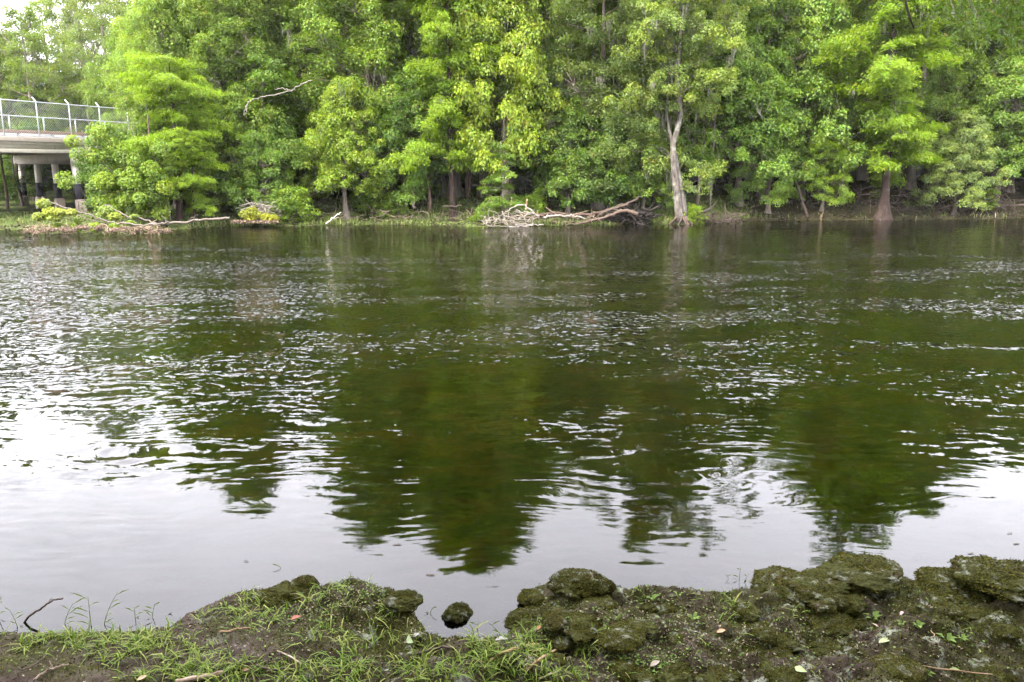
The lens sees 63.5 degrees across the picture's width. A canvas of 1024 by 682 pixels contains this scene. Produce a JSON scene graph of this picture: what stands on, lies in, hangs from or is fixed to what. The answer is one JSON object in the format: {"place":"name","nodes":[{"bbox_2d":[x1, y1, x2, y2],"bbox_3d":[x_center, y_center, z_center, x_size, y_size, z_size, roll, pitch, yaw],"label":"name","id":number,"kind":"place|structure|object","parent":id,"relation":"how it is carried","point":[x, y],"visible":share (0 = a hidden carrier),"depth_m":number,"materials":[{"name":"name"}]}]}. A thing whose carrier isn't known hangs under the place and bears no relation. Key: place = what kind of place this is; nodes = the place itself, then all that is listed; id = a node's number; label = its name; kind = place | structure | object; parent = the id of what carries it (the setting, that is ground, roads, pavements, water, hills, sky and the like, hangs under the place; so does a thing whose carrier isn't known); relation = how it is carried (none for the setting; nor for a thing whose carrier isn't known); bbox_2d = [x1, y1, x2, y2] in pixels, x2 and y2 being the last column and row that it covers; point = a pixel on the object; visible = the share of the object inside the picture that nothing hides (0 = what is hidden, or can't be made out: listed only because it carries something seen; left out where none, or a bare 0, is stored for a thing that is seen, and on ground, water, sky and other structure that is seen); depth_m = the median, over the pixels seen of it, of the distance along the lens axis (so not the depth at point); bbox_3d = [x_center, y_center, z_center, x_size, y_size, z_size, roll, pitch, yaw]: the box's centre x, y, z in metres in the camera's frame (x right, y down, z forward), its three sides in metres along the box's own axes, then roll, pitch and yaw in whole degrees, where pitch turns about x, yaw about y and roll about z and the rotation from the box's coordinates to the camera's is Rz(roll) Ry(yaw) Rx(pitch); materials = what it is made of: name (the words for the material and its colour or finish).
{"place":"outdoors","nodes":[
{"label":"outdoors","id":0,"kind":"place"},
{"bbox_2d":[0,218,1023,638],"bbox_3d":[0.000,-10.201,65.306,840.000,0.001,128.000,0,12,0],"label":"river","id":1,"kind":"structure","parent":0,"point":[486,424],"depth_m":12.56,"materials":[{"name":"liquid"}]},
{"bbox_2d":[22,224,172,234],"bbox_3d":[-21.394,-5.750,42.611,7.799,0.605,0.790,0,12,0],"label":"dead leaf raft","id":2,"kind":"object","parent":1,"relation":"on","point":[71,229],"visible":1,"depth_m":42.53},
{"bbox_2d":[248,580,312,608],"bbox_3d":[-1.958,2.152,6.999,0.544,0.145,0.381,-5,13,-23],"label":"mossy rock","id":3,"kind":"object","parent":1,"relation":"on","point":[281,593],"visible":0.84,"depth_m":6.92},
{"bbox_2d":[441,601,472,622],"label":"mossy rock","id":4,"kind":"object","parent":1,"relation":"in","point":[457,612],"visible":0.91,"depth_m":6.69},
{"bbox_2d":[517,587,543,607],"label":"mossy rock","id":5,"kind":"object","parent":1,"relation":"in","point":[531,597],"visible":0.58,"depth_m":6.86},
{"bbox_2d":[0,163,1023,681],"bbox_3d":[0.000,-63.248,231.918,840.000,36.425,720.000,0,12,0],"label":"ground","id":6,"kind":"structure","parent":0,"point":[236,639],"depth_m":6.29,"materials":[{"name":"soil"}]},
{"bbox_2d":[0,93,51,200],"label":"forest tree","id":7,"kind":"object","parent":6,"relation":"on","point":[21,120],"visible":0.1,"depth_m":72.95,"materials":[{"name":"green plant"}]},
{"bbox_2d":[0,30,58,166],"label":"forest tree","id":8,"kind":"object","parent":6,"relation":"on","point":[21,83],"visible":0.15,"depth_m":81.30,"materials":[{"name":"green plant"}]},
{"bbox_2d":[0,3,81,196],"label":"broadleaf tree","id":9,"kind":"object","parent":6,"relation":"on","point":[30,37],"visible":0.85,"depth_m":71.55,"materials":[{"name":"green plant"}]},
{"bbox_2d":[0,116,88,203],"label":"understory tree","id":10,"kind":"object","parent":6,"relation":"on","point":[48,184],"visible":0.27,"depth_m":69.01,"materials":[{"name":"green plant"}]},
{"bbox_2d":[11,0,78,119],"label":"broadleaf tree","id":11,"kind":"object","parent":6,"relation":"on","point":[36,3],"visible":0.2,"depth_m":83.91,"materials":[{"name":"green plant"}]},
{"bbox_2d":[20,0,112,129],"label":"broadleaf tree","id":12,"kind":"object","parent":6,"relation":"on","point":[41,27],"visible":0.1,"depth_m":82.06,"materials":[{"name":"green plant"}]},
{"bbox_2d":[0,97,134,212],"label":"road bridge","id":13,"kind":"structure","parent":6,"relation":"on","point":[38,147],"depth_m":59.31,"materials":[{"name":"concrete"}]},
{"bbox_2d":[55,67,117,173],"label":"forest tree","id":14,"kind":"object","parent":6,"relation":"on","point":[72,101],"visible":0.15,"depth_m":74.49,"materials":[{"name":"green plant"}]},
{"bbox_2d":[46,0,134,158],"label":"broadleaf tree","id":15,"kind":"object","parent":6,"relation":"on","point":[107,8],"visible":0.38,"depth_m":73.72,"materials":[{"name":"green plant"}]},
{"bbox_2d":[71,122,136,217],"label":"understory tree","id":16,"kind":"object","parent":6,"relation":"on","point":[85,164],"visible":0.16,"depth_m":52.77,"materials":[{"name":"green plant"}]},
{"bbox_2d":[75,20,152,130],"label":"forest tree","id":17,"kind":"object","parent":6,"relation":"on","point":[103,94],"visible":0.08,"depth_m":69.72,"materials":[{"name":"green plant"}]},
{"bbox_2d":[53,121,184,224],"bbox_3d":[-22.169,-9.634,47.780,6.844,6.041,4.726,3,12,13],"label":"leaning tree","id":18,"kind":"object","parent":6,"relation":"on","point":[128,176],"visible":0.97,"depth_m":46.88,"materials":[{"name":"green plant"}]},
{"bbox_2d":[32,196,229,232],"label":"fallen tree","id":19,"kind":"object","parent":6,"relation":"on","point":[52,214],"visible":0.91,"depth_m":43.39,"materials":[{"name":"green plant"}]},
{"bbox_2d":[98,0,227,208],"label":"forest tree","id":20,"kind":"object","parent":6,"relation":"on","point":[123,101],"visible":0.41,"depth_m":49.47,"materials":[{"name":"green plant"}]},
{"bbox_2d":[109,0,217,201],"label":"forest tree","id":21,"kind":"object","parent":6,"relation":"on","point":[121,19],"depth_m":53.72,"materials":[{"name":"green plant"}]},
{"bbox_2d":[103,2,235,133],"bbox_3d":[-23.896,-19.579,60.434,11.469,19.904,14.057,-6,13,-25],"label":"forest tree","id":22,"kind":"object","parent":6,"relation":"on","point":[129,8],"visible":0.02,"depth_m":57.65,"materials":[{"name":"green plant"}]},
{"bbox_2d":[115,49,234,221],"bbox_3d":[-19.732,-11.782,48.527,6.797,10.147,5.593,-5,13,-22],"label":"bald cypress","id":23,"kind":"object","parent":6,"relation":"on","point":[147,89],"visible":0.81,"depth_m":47.79,"materials":[{"name":"green plant"}]},
{"bbox_2d":[126,93,228,206],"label":"understory tree","id":24,"kind":"object","parent":6,"relation":"on","point":[144,131],"visible":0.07,"depth_m":50.20,"materials":[{"name":"green plant"}]},
{"bbox_2d":[163,127,218,223],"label":"bald cypress","id":25,"kind":"object","parent":6,"relation":"on","point":[198,180],"visible":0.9,"depth_m":48.23,"materials":[{"name":"green plant"}]},
{"bbox_2d":[138,0,284,201],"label":"forest tree","id":26,"kind":"object","parent":6,"relation":"on","point":[234,24],"visible":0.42,"depth_m":50.71,"materials":[{"name":"green plant"}]},
{"bbox_2d":[131,0,304,199],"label":"broadleaf tree","id":27,"kind":"object","parent":6,"relation":"on","point":[259,10],"visible":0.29,"depth_m":51.65,"materials":[{"name":"green plant"}]},
{"bbox_2d":[202,82,293,210],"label":"broadleaf tree","id":28,"kind":"object","parent":6,"relation":"on","point":[232,96],"visible":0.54,"depth_m":50.71,"materials":[{"name":"green plant"}]},
{"bbox_2d":[203,49,318,217],"bbox_3d":[-15.699,-13.163,53.019,7.619,10.425,10.185,0,12,-1],"label":"broadleaf tree","id":29,"kind":"object","parent":6,"relation":"on","point":[291,146],"visible":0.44,"depth_m":51.14,"materials":[{"name":"green plant"}]},
{"bbox_2d":[220,0,308,174],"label":"forest tree","id":30,"kind":"object","parent":6,"relation":"on","point":[279,20],"visible":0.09,"depth_m":54.15,"materials":[{"name":"green plant"}]},
{"bbox_2d":[216,123,313,218],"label":"broadleaf tree","id":31,"kind":"object","parent":6,"relation":"on","point":[254,141],"visible":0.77,"depth_m":50.17,"materials":[{"name":"green plant"}]},
{"bbox_2d":[261,180,322,223],"bbox_3d":[-13.431,-8.325,50.966,3.757,3.215,2.813,1,12,3],"label":"shrub","id":32,"kind":"object","parent":6,"relation":"on","point":[302,210],"visible":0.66,"depth_m":50.66,"materials":[{"name":"green plant"}]},
{"bbox_2d":[263,0,349,198],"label":"forest tree","id":33,"kind":"object","parent":6,"relation":"on","point":[285,39],"visible":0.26,"depth_m":54.32,"materials":[{"name":"green plant"}]},
{"bbox_2d":[261,0,420,193],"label":"forest tree","id":34,"kind":"object","parent":6,"relation":"on","point":[311,71],"visible":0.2,"depth_m":52.84,"materials":[{"name":"green plant"}]},
{"bbox_2d":[296,75,402,219],"bbox_3d":[-10.396,-11.991,52.208,7.102,9.224,6.500,-2,12,-11],"label":"maple tree","id":35,"kind":"object","parent":6,"relation":"on","point":[333,127],"visible":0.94,"depth_m":50.81,"materials":[{"name":"green plant"}]},
{"bbox_2d":[283,0,448,204],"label":"broadleaf tree","id":36,"kind":"object","parent":6,"relation":"on","point":[368,88],"visible":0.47,"depth_m":51.56,"materials":[{"name":"green plant"}]},
{"bbox_2d":[329,0,446,195],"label":"forest tree","id":37,"kind":"object","parent":6,"relation":"on","point":[349,23],"visible":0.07,"depth_m":53.98,"materials":[{"name":"green plant"}]},
{"bbox_2d":[372,189,415,219],"bbox_3d":[-7.561,-8.630,53.405,2.817,2.411,2.110,-1,12,-5],"label":"shrub","id":38,"kind":"object","parent":6,"relation":"on","point":[394,207],"visible":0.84,"depth_m":53.13,"materials":[{"name":"green plant"}]},
{"bbox_2d":[347,70,454,212],"bbox_3d":[-6.869,-12.718,53.355,7.074,9.427,6.718,-8,14,-33],"label":"broadleaf tree","id":39,"kind":"object","parent":6,"relation":"on","point":[421,183],"visible":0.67,"depth_m":52.14,"materials":[{"name":"green plant"}]},
{"bbox_2d":[379,589,423,615],"bbox_3d":[-0.889,2.096,6.627,0.301,0.170,0.294,4,13,20],"label":"mossy rock","id":40,"kind":"object","parent":6,"relation":"on","point":[403,601],"visible":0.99,"depth_m":6.56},
{"bbox_2d":[390,0,502,217],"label":"bald cypress","id":41,"kind":"object","parent":6,"relation":"on","point":[443,108],"visible":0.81,"depth_m":50.51,"materials":[{"name":"green plant"}]},
{"bbox_2d":[424,123,477,195],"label":"understory tree","id":42,"kind":"object","parent":6,"relation":"on","point":[462,178],"visible":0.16,"depth_m":58.50,"materials":[{"name":"green plant"}]},
{"bbox_2d":[363,0,563,197],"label":"forest tree","id":43,"kind":"object","parent":6,"relation":"on","point":[457,180],"visible":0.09,"depth_m":52.13,"materials":[{"name":"green plant"}]},
{"bbox_2d":[378,0,570,195],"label":"broadleaf tree","id":44,"kind":"object","parent":6,"relation":"on","point":[483,176],"visible":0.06,"depth_m":54.23,"materials":[{"name":"green plant"}]},
{"bbox_2d":[0,573,980,681],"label":"grass","id":45,"kind":"structure","parent":6,"relation":"on","point":[149,636],"depth_m":5.96,"materials":[{"name":"plant"}]},
{"bbox_2d":[467,141,535,221],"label":"cypress sapling","id":46,"kind":"object","parent":6,"relation":"on","point":[501,205],"visible":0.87,"depth_m":50.49,"materials":[{"name":"green plant"}]},
{"bbox_2d":[432,0,575,209],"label":"maple tree","id":47,"kind":"object","parent":6,"relation":"on","point":[527,65],"visible":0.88,"depth_m":50.45,"materials":[{"name":"green plant"}]},
{"bbox_2d":[445,0,576,201],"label":"forest tree","id":48,"kind":"object","parent":6,"relation":"on","point":[500,84],"visible":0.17,"depth_m":52.04,"materials":[{"name":"green plant"}]},
{"bbox_2d":[0,172,1023,233],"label":"bank grass","id":49,"kind":"structure","parent":6,"relation":"on","point":[670,217],"depth_m":53.06,"materials":[{"name":"plant"}]},
{"bbox_2d":[0,557,1023,681],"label":"moss","id":50,"kind":"object","parent":6,"relation":"on","point":[683,611],"visible":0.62,"depth_m":6.15,"materials":[{"name":"plant"}]},
{"bbox_2d":[4,576,1021,681],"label":"herbs","id":51,"kind":"object","parent":6,"relation":"on","point":[664,663],"visible":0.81,"depth_m":6.24,"materials":[{"name":"green plant"}]},
{"bbox_2d":[9,577,1022,681],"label":"leaf litter","id":52,"kind":"object","parent":6,"relation":"on","point":[737,642],"visible":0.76,"depth_m":6.17,"materials":[{"name":"plant"}]},
{"bbox_2d":[503,606,546,633],"bbox_3d":[0.123,2.198,6.448,0.378,0.171,0.517,5,13,21],"label":"mossy rock","id":53,"kind":"object","parent":6,"relation":"on","point":[518,614],"visible":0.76,"depth_m":6.42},
{"bbox_2d":[540,606,570,632],"bbox_3d":[0.355,2.128,6.332,0.281,0.113,0.380,4,13,16],"label":"limestone hump","id":54,"kind":"object","parent":6,"relation":"on","point":[554,618],"visible":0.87,"depth_m":6.26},
{"bbox_2d":[512,0,623,194],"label":"forest tree","id":55,"kind":"object","parent":6,"relation":"on","point":[582,31],"visible":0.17,"depth_m":54.69,"materials":[{"name":"green plant"}]},
{"bbox_2d":[525,95,618,213],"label":"broadleaf tree","id":56,"kind":"object","parent":6,"relation":"on","point":[585,137],"visible":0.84,"depth_m":52.19,"materials":[{"name":"green plant"}]},
{"bbox_2d":[545,567,610,599],"bbox_3d":[0.543,1.977,6.729,0.526,0.217,0.439,-2,12,-11],"label":"mossy rock","id":57,"kind":"object","parent":6,"relation":"on","point":[576,583],"visible":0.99,"depth_m":6.64,"materials":[{"name":"stone"}]},
{"bbox_2d":[562,611,601,642],"bbox_3d":[0.518,2.146,6.235,0.318,0.109,0.455,1,12,5],"label":"limestone hump","id":58,"kind":"object","parent":6,"relation":"on","point":[581,630],"visible":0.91,"depth_m":6.17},
{"bbox_2d":[571,594,617,615],"bbox_3d":[0.636,2.089,6.498,0.384,0.111,0.461,3,12,15],"label":"limestone hump","id":59,"kind":"object","parent":6,"relation":"on","point":[607,601],"visible":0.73,"depth_m":6.51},
{"bbox_2d":[577,107,645,207],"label":"broadleaf tree","id":60,"kind":"object","parent":6,"relation":"on","point":[621,177],"visible":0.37,"depth_m":52.97,"materials":[{"name":"green plant"}]},
{"bbox_2d":[523,0,704,210],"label":"oak tree","id":61,"kind":"object","parent":6,"relation":"on","point":[603,70],"visible":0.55,"depth_m":51.95,"materials":[{"name":"green plant"}]},
{"bbox_2d":[595,619,646,653],"bbox_3d":[0.820,2.163,6.079,0.335,0.094,0.479,8,14,33],"label":"limestone hump","id":62,"kind":"object","parent":6,"relation":"on","point":[621,637],"visible":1,"depth_m":6.01,"materials":[{"name":"stone"}]},
{"bbox_2d":[569,0,674,192],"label":"forest tree","id":63,"kind":"object","parent":6,"relation":"on","point":[609,57],"visible":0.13,"depth_m":55.43,"materials":[{"name":"green plant"}]},
{"bbox_2d":[608,658,636,679],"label":"limestone hump","id":64,"kind":"object","parent":6,"relation":"on","point":[627,666],"visible":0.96,"depth_m":5.79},
{"bbox_2d":[600,199,662,224],"bbox_3d":[7.536,-8.157,52.331,4.170,1.692,3.221,0,12,0],"label":"root mass","id":65,"kind":"object","parent":6,"relation":"on","point":[645,213],"visible":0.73,"depth_m":51.66,"materials":[{"name":"brown wood"}]},
{"bbox_2d":[621,666,656,681],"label":"limestone hump","id":66,"kind":"object","parent":6,"relation":"on","point":[644,675],"visible":0.55,"depth_m":5.75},
{"bbox_2d":[603,111,687,210],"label":"broadleaf tree","id":67,"kind":"object","parent":6,"relation":"on","point":[660,188],"visible":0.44,"depth_m":53.16,"materials":[{"name":"green plant"}]},
{"bbox_2d":[655,661,693,681],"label":"limestone hump","id":68,"kind":"object","parent":6,"relation":"on","point":[674,672],"visible":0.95,"depth_m":5.80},
{"bbox_2d":[594,0,765,194],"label":"forest tree","id":69,"kind":"object","parent":6,"relation":"on","point":[752,28],"visible":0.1,"depth_m":54.48,"materials":[{"name":"green plant"}]},
{"bbox_2d":[602,0,775,224],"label":"forked tree","id":70,"kind":"object","parent":6,"relation":"on","point":[680,98],"visible":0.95,"depth_m":49.96,"materials":[{"name":"green plant"}]},
{"bbox_2d":[694,664,742,681],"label":"limestone hump","id":71,"kind":"object","parent":6,"relation":"on","point":[716,673],"visible":0.94,"depth_m":5.75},
{"bbox_2d":[678,0,785,182],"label":"forest tree","id":72,"kind":"object","parent":6,"relation":"on","point":[765,41],"visible":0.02,"depth_m":57.83,"materials":[{"name":"green plant"}]},
{"bbox_2d":[664,34,814,206],"bbox_3d":[15.582,-14.693,55.738,8.634,11.669,9.434,8,15,34],"label":"broadleaf tree","id":73,"kind":"object","parent":6,"relation":"on","point":[745,97],"visible":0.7,"depth_m":54.00,"materials":[{"name":"green plant"}]},
{"bbox_2d":[734,601,763,622],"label":"limestone hump","id":74,"kind":"object","parent":6,"relation":"on","point":[753,613],"visible":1,"depth_m":6.34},
{"bbox_2d":[752,624,777,644],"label":"limestone hump","id":75,"kind":"object","parent":6,"relation":"on","point":[767,634],"visible":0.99,"depth_m":6.03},
{"bbox_2d":[723,94,817,213],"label":"broadleaf tree","id":76,"kind":"object","parent":6,"relation":"on","point":[782,188],"visible":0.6,"depth_m":55.12,"materials":[{"name":"green plant"}]},
{"bbox_2d":[708,0,832,199],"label":"broadleaf tree","id":77,"kind":"object","parent":6,"relation":"on","point":[775,26],"visible":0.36,"depth_m":54.65,"materials":[{"name":"green plant"}]},
{"bbox_2d":[748,565,798,600],"bbox_3d":[2.254,2.060,6.972,0.520,0.142,0.703,8,14,32],"label":"mossy rock","id":78,"kind":"object","parent":6,"relation":"on","point":[764,578],"visible":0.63,"depth_m":7.01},
{"bbox_2d":[758,660,806,681],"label":"limestone hump","id":79,"kind":"object","parent":6,"relation":"on","point":[787,672],"visible":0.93,"depth_m":5.61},
{"bbox_2d":[771,632,804,651],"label":"limestone hump","id":80,"kind":"object","parent":6,"relation":"on","point":[787,643],"visible":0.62,"depth_m":6.03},
{"bbox_2d":[728,0,883,199],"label":"broadleaf tree","id":81,"kind":"object","parent":6,"relation":"on","point":[819,14],"visible":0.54,"depth_m":54.44,"materials":[{"name":"green plant"}]},
{"bbox_2d":[795,585,838,613],"bbox_3d":[2.459,2.055,6.659,0.348,0.133,0.476,2,12,8],"label":"limestone hump","id":82,"kind":"object","parent":6,"relation":"on","point":[817,600],"visible":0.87,"depth_m":6.57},
{"bbox_2d":[784,567,854,593],"bbox_3d":[2.566,1.997,6.846,0.620,0.106,0.453,-1,12,-6],"label":"mossy rock","id":83,"kind":"object","parent":6,"relation":"on","point":[808,576],"visible":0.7,"depth_m":6.79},
{"bbox_2d":[782,116,857,210],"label":"broadleaf tree","id":84,"kind":"object","parent":6,"relation":"on","point":[831,148],"visible":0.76,"depth_m":55.62,"materials":[{"name":"green plant"}]},
{"bbox_2d":[761,0,890,182],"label":"forest tree","id":85,"kind":"object","parent":6,"relation":"on","point":[817,116],"visible":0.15,"depth_m":56.77,"materials":[{"name":"green plant"}]},
{"bbox_2d":[810,636,842,656],"bbox_3d":[2.388,2.309,6.238,0.417,0.097,0.305,-6,14,-27],"label":"limestone hump","id":86,"kind":"object","parent":6,"relation":"on","point":[823,649],"visible":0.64,"depth_m":6.18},
{"bbox_2d":[807,610,854,636],"bbox_3d":[2.502,2.202,6.476,0.384,0.135,0.460,7,14,31],"label":"limestone hump","id":87,"kind":"object","parent":6,"relation":"on","point":[838,623],"visible":0.84,"depth_m":6.41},
{"bbox_2d":[817,553,903,593],"bbox_3d":[2.941,1.956,6.993,0.676,0.191,0.662,6,13,26],"label":"mossy rock","id":88,"kind":"object","parent":6,"relation":"on","point":[869,573],"visible":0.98,"depth_m":6.88,"materials":[{"name":"stone"}]},
{"bbox_2d":[782,0,956,180],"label":"forest tree","id":89,"kind":"object","parent":6,"relation":"on","point":[860,173],"visible":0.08,"depth_m":59.66,"materials":[{"name":"green plant"}]},
{"bbox_2d":[762,178,1022,216],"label":"undergrowth","id":90,"kind":"object","parent":6,"relation":"on","point":[938,200],"visible":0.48,"depth_m":57.62,"materials":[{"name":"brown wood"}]},
{"bbox_2d":[861,651,929,681],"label":"limestone hump","id":91,"kind":"object","parent":6,"relation":"on","point":[904,668],"visible":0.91,"depth_m":5.64,"materials":[{"name":"stone"}]},
{"bbox_2d":[811,0,991,219],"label":"bald cypress","id":92,"kind":"object","parent":6,"relation":"on","point":[900,126],"visible":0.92,"depth_m":52.99,"materials":[{"name":"green plant"}]},
{"bbox_2d":[854,0,987,179],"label":"forest tree","id":93,"kind":"object","parent":6,"relation":"on","point":[905,170],"depth_m":61.13,"materials":[{"name":"green plant"}]},
{"bbox_2d":[853,0,1000,189],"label":"broadleaf tree","id":94,"kind":"object","parent":6,"relation":"on","point":[933,103],"visible":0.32,"depth_m":57.37,"materials":[{"name":"green plant"}]},
{"bbox_2d":[855,0,1023,60],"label":"overhanging bough","id":95,"kind":"object","parent":6,"relation":"on","point":[1007,5],"visible":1,"depth_m":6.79,"materials":[{"name":"green plant"}]},
{"bbox_2d":[910,566,975,605],"bbox_3d":[3.700,2.106,7.049,0.588,0.168,0.842,9,15,36],"label":"mossy rock","id":96,"kind":"object","parent":6,"relation":"on","point":[942,584],"visible":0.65,"depth_m":6.98,"materials":[{"name":"stone"}]},
{"bbox_2d":[934,602,980,621],"bbox_3d":[3.497,2.134,6.497,0.339,0.091,0.237,8,14,33],"label":"limestone hump","id":97,"kind":"object","parent":6,"relation":"on","point":[966,614],"visible":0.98,"depth_m":6.44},
{"bbox_2d":[901,108,1015,214],"bbox_3d":[31.059,-12.245,57.207,6.508,7.542,6.181,-6,14,-28],"label":"maple tree","id":98,"kind":"object","parent":6,"relation":"on","point":[973,135],"visible":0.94,"depth_m":56.29,"materials":[{"name":"green plant"}]},
{"bbox_2d":[906,0,1023,180],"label":"forest tree","id":99,"kind":"object","parent":6,"relation":"on","point":[974,75],"visible":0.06,"depth_m":59.45,"materials":[{"name":"green plant"}]},
{"bbox_2d":[937,45,1023,200],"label":"broadleaf tree","id":100,"kind":"object","parent":6,"relation":"on","point":[1013,66],"visible":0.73,"depth_m":57.71,"materials":[{"name":"green plant"}]},
{"bbox_2d":[947,554,1023,602],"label":"mossy rock","id":101,"kind":"object","parent":6,"relation":"on","point":[1000,580],"visible":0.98,"depth_m":6.85,"materials":[{"name":"stone"}]},
{"bbox_2d":[982,663,1017,681],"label":"limestone hump","id":102,"kind":"object","parent":6,"relation":"on","point":[1001,676],"visible":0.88,"depth_m":5.74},
{"bbox_2d":[979,2,1023,192],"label":"broadleaf tree","id":103,"kind":"object","parent":6,"relation":"on","point":[1009,188],"visible":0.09,"depth_m":60.78,"materials":[{"name":"green plant"}]},
{"bbox_2d":[990,622,1022,640],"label":"limestone hump","id":104,"kind":"object","parent":6,"relation":"on","point":[1010,631],"visible":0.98,"depth_m":6.13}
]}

